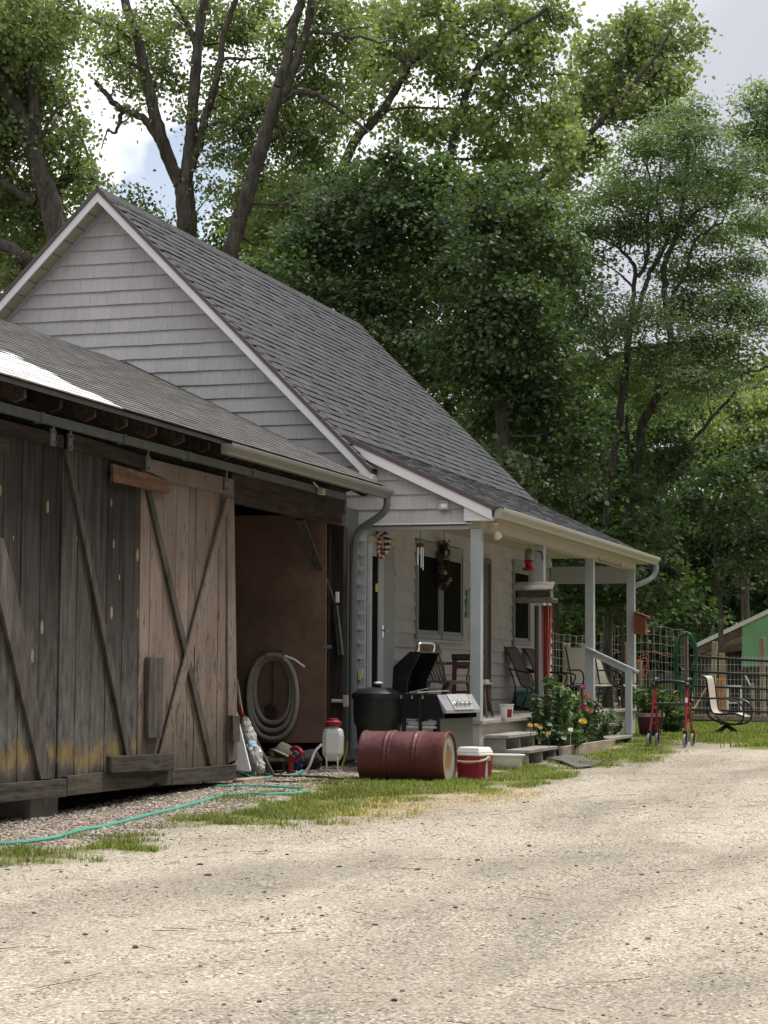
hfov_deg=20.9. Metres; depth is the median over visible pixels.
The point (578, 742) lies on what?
trailing plant
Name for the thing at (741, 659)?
tube gate
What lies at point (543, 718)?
zinnia plant
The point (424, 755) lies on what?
steel drum
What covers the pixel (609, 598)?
young maple tree
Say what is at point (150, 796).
coarse gravel
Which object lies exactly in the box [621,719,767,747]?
lawn grass
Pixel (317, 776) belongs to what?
rubber hose
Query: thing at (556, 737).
begonia plant
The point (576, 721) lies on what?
zinnia plant
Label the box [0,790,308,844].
garden hose
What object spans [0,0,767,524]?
sky
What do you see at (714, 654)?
fence post
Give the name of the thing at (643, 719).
flower pot
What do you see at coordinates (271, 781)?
rubber hose
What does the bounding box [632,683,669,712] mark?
potted shrub
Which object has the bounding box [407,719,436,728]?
foil tray
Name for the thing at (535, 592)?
bird feeder
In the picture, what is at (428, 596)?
window
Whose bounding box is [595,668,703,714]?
picket fence
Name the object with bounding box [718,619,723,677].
fence post
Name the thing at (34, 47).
cottonwood tree
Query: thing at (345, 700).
drain pipe
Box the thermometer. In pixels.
[335,592,338,602]
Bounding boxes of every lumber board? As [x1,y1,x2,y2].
[716,678,720,708]
[720,678,725,712]
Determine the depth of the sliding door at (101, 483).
17.33 m
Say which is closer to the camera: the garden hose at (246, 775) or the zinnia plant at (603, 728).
the garden hose at (246, 775)
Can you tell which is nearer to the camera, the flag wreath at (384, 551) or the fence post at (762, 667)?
the flag wreath at (384, 551)
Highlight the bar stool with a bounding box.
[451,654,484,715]
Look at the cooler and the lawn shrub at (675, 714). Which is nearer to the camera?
the cooler
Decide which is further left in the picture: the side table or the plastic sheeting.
the plastic sheeting
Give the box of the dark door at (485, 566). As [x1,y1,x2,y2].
[483,564,488,710]
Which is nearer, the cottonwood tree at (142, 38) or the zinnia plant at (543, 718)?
the zinnia plant at (543, 718)
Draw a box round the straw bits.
[0,771,767,1023]
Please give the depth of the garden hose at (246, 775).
21.57 m
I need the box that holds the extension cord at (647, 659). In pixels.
[613,649,684,675]
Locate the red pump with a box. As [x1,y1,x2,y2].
[286,746,303,773]
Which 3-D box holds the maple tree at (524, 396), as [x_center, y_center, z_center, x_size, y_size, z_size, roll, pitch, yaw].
[2.360,-1.284,38.722,5.299,10.932,5.026,2,-5,-15]
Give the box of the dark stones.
[3,796,762,1023]
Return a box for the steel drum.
[357,730,456,782]
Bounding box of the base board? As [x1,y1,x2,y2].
[635,715,767,719]
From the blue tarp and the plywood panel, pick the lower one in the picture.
the blue tarp
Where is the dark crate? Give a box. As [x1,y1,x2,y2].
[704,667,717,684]
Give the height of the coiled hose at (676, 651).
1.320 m
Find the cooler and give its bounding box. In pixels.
[457,746,493,779]
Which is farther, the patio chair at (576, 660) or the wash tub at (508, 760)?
the patio chair at (576, 660)
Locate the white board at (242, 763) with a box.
[233,713,250,771]
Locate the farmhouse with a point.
(104, 272)
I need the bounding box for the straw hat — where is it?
[269,742,292,758]
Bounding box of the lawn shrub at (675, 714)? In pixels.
[658,695,693,733]
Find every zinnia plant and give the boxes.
[525,675,575,745]
[539,682,573,745]
[566,698,602,742]
[570,684,602,740]
[579,704,615,741]
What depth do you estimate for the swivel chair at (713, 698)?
34.37 m
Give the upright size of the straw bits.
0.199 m
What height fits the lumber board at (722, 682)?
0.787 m
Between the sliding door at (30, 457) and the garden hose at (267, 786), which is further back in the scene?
the garden hose at (267, 786)
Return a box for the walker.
[646,677,695,746]
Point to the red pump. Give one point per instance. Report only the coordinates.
(292, 759)
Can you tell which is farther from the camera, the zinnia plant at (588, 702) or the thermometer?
the zinnia plant at (588, 702)
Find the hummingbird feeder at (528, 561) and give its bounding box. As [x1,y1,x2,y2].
[522,544,533,570]
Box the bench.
[263,757,287,771]
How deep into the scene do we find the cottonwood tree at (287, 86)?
46.85 m
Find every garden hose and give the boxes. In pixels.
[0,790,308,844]
[202,782,302,788]
[237,769,303,777]
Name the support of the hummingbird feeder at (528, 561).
hanging from the farmhouse
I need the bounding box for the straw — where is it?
[1,765,585,846]
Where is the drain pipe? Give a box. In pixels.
[331,695,348,706]
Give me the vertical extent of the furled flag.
1.243 m
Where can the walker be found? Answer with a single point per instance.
(686, 703)
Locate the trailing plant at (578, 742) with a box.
[546,729,588,750]
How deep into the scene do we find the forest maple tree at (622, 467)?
55.62 m
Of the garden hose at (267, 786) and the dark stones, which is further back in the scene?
the garden hose at (267, 786)
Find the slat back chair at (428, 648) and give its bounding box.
[415,645,469,693]
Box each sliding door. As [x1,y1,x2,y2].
[0,419,66,801]
[55,431,173,795]
[136,451,239,784]
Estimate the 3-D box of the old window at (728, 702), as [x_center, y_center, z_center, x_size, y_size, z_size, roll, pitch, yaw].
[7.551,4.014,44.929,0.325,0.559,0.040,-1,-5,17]
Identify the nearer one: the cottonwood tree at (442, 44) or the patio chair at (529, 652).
the patio chair at (529, 652)
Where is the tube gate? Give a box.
[689,655,767,721]
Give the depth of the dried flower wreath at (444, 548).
27.16 m
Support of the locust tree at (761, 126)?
on the ground at (64, 925)
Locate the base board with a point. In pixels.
(737, 717)
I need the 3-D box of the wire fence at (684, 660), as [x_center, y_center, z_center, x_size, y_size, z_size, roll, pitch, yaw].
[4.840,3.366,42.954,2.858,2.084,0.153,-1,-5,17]
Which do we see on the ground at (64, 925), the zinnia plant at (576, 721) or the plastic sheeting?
the plastic sheeting
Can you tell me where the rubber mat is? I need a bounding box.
[548,755,601,767]
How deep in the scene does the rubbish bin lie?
22.57 m
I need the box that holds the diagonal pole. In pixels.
[693,687,705,711]
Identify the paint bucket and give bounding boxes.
[499,704,513,718]
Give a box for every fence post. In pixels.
[709,641,717,714]
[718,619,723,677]
[719,653,726,712]
[759,637,765,714]
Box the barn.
[0,319,393,817]
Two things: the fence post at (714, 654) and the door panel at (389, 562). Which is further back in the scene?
the fence post at (714, 654)
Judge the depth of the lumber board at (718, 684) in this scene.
44.13 m
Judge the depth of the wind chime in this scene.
25.59 m
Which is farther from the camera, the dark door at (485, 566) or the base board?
the base board
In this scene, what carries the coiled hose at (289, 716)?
hanging from the plywood panel
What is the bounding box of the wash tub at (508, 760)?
[492,753,524,768]
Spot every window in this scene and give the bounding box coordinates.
[414,539,443,642]
[441,547,465,643]
[511,560,532,648]
[727,685,741,709]
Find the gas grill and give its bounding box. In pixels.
[392,642,480,769]
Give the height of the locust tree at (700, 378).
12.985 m
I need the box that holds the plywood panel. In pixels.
[234,515,330,742]
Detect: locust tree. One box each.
[513,81,767,707]
[688,73,767,248]
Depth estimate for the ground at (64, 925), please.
10.34 m
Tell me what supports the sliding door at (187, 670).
in the barn
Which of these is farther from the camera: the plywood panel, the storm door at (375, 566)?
the storm door at (375, 566)
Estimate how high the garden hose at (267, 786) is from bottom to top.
0.040 m
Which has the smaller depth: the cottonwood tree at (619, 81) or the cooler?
the cooler
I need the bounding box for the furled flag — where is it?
[541,605,551,703]
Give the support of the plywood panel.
attached to the barn
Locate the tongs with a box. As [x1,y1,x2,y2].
[404,688,448,693]
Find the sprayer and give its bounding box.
[304,718,343,771]
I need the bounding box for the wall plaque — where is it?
[465,591,469,617]
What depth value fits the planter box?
26.39 m
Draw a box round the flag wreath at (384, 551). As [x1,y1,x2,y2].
[375,531,390,558]
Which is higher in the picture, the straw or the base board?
the base board
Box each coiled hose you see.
[246,653,304,740]
[674,632,697,695]
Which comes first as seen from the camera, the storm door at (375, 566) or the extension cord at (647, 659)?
the storm door at (375, 566)
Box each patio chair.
[564,647,614,708]
[579,647,638,708]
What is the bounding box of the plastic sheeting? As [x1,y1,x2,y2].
[240,716,264,775]
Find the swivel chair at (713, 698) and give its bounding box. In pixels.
[702,675,752,732]
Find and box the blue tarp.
[292,750,303,770]
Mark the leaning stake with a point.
(268, 764)
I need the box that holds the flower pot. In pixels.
[635,713,664,736]
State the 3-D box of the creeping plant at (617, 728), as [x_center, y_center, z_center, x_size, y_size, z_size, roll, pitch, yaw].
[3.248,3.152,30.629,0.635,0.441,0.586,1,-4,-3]
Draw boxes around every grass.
[0,733,713,871]
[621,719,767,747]
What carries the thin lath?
attached to the barn
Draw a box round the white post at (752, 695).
[750,683,754,714]
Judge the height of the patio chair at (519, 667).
0.945 m
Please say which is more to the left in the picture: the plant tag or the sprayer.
the sprayer
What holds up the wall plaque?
attached to the farmhouse
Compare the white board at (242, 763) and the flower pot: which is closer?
the white board at (242, 763)
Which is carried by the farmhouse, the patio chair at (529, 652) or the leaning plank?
the patio chair at (529, 652)
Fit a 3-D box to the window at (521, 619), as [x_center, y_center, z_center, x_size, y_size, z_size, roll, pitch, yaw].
[2.094,1.407,31.635,0.078,1.315,1.120,-1,-5,17]
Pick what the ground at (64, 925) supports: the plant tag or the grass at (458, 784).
the grass at (458, 784)
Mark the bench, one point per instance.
(283, 759)
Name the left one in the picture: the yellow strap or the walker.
the yellow strap
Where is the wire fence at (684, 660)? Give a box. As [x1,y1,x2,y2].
[551,625,688,720]
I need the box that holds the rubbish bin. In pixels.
[352,684,403,746]
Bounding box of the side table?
[439,680,493,717]
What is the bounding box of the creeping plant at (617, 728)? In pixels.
[600,714,624,734]
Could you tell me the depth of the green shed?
48.62 m
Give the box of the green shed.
[697,609,767,714]
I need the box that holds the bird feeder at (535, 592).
[514,582,556,745]
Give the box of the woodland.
[0,148,767,702]
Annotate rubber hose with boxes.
[242,771,343,780]
[265,779,338,782]
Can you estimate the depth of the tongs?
22.59 m
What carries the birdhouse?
attached to the farmhouse
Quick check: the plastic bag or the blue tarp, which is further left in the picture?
the plastic bag
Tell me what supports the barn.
on the ground at (64, 925)
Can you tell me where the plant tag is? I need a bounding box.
[568,728,572,744]
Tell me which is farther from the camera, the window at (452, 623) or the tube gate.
the tube gate
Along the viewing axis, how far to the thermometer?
23.63 m
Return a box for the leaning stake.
[242,715,273,773]
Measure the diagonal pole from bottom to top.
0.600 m
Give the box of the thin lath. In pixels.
[237,680,242,714]
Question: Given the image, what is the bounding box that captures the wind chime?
[416,531,423,569]
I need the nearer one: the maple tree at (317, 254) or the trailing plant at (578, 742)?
the trailing plant at (578, 742)
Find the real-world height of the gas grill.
1.416 m
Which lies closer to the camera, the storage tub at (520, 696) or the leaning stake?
the leaning stake
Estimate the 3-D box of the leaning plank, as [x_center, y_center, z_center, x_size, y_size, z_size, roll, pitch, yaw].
[-0.508,1.338,23.549,0.187,0.572,0.085,-4,-6,44]
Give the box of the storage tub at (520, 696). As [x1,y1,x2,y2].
[514,690,533,708]
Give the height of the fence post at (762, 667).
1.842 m
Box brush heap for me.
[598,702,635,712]
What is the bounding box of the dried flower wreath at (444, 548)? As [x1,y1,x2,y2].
[436,539,452,593]
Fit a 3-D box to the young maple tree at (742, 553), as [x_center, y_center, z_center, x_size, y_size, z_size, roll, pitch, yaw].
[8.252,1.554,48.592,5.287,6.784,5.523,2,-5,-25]
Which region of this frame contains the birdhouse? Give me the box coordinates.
[634,611,650,633]
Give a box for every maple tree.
[238,129,516,453]
[391,151,654,553]
[551,392,740,706]
[552,419,732,707]
[617,440,767,643]
[687,355,767,621]
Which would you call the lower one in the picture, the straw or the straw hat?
the straw
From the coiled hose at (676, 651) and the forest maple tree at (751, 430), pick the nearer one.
the coiled hose at (676, 651)
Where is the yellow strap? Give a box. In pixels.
[341,741,347,766]
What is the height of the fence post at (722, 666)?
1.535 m
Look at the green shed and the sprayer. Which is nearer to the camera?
the sprayer
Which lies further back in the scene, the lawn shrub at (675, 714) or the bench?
the lawn shrub at (675, 714)
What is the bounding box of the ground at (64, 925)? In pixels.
[0,681,767,1023]
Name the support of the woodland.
on the ground at (64, 925)
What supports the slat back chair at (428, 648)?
on the farmhouse
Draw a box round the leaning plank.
[333,605,343,655]
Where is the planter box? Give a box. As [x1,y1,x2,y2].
[556,739,614,755]
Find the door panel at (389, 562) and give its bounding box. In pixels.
[383,546,394,687]
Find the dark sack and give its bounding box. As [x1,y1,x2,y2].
[265,745,322,769]
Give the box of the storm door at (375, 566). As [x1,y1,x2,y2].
[366,542,387,687]
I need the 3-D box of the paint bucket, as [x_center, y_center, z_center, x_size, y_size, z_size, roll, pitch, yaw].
[1.454,2.366,24.707,0.183,0.175,0.188,-1,-5,17]
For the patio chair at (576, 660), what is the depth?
32.51 m
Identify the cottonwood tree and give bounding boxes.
[0,0,142,294]
[67,0,295,237]
[200,0,418,270]
[322,0,613,304]
[512,0,722,497]
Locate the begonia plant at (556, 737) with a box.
[528,722,568,745]
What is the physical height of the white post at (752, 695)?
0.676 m
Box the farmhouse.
[0,186,660,763]
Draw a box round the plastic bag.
[245,740,257,775]
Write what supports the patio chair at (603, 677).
on the farmhouse
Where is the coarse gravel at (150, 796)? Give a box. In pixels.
[0,765,362,850]

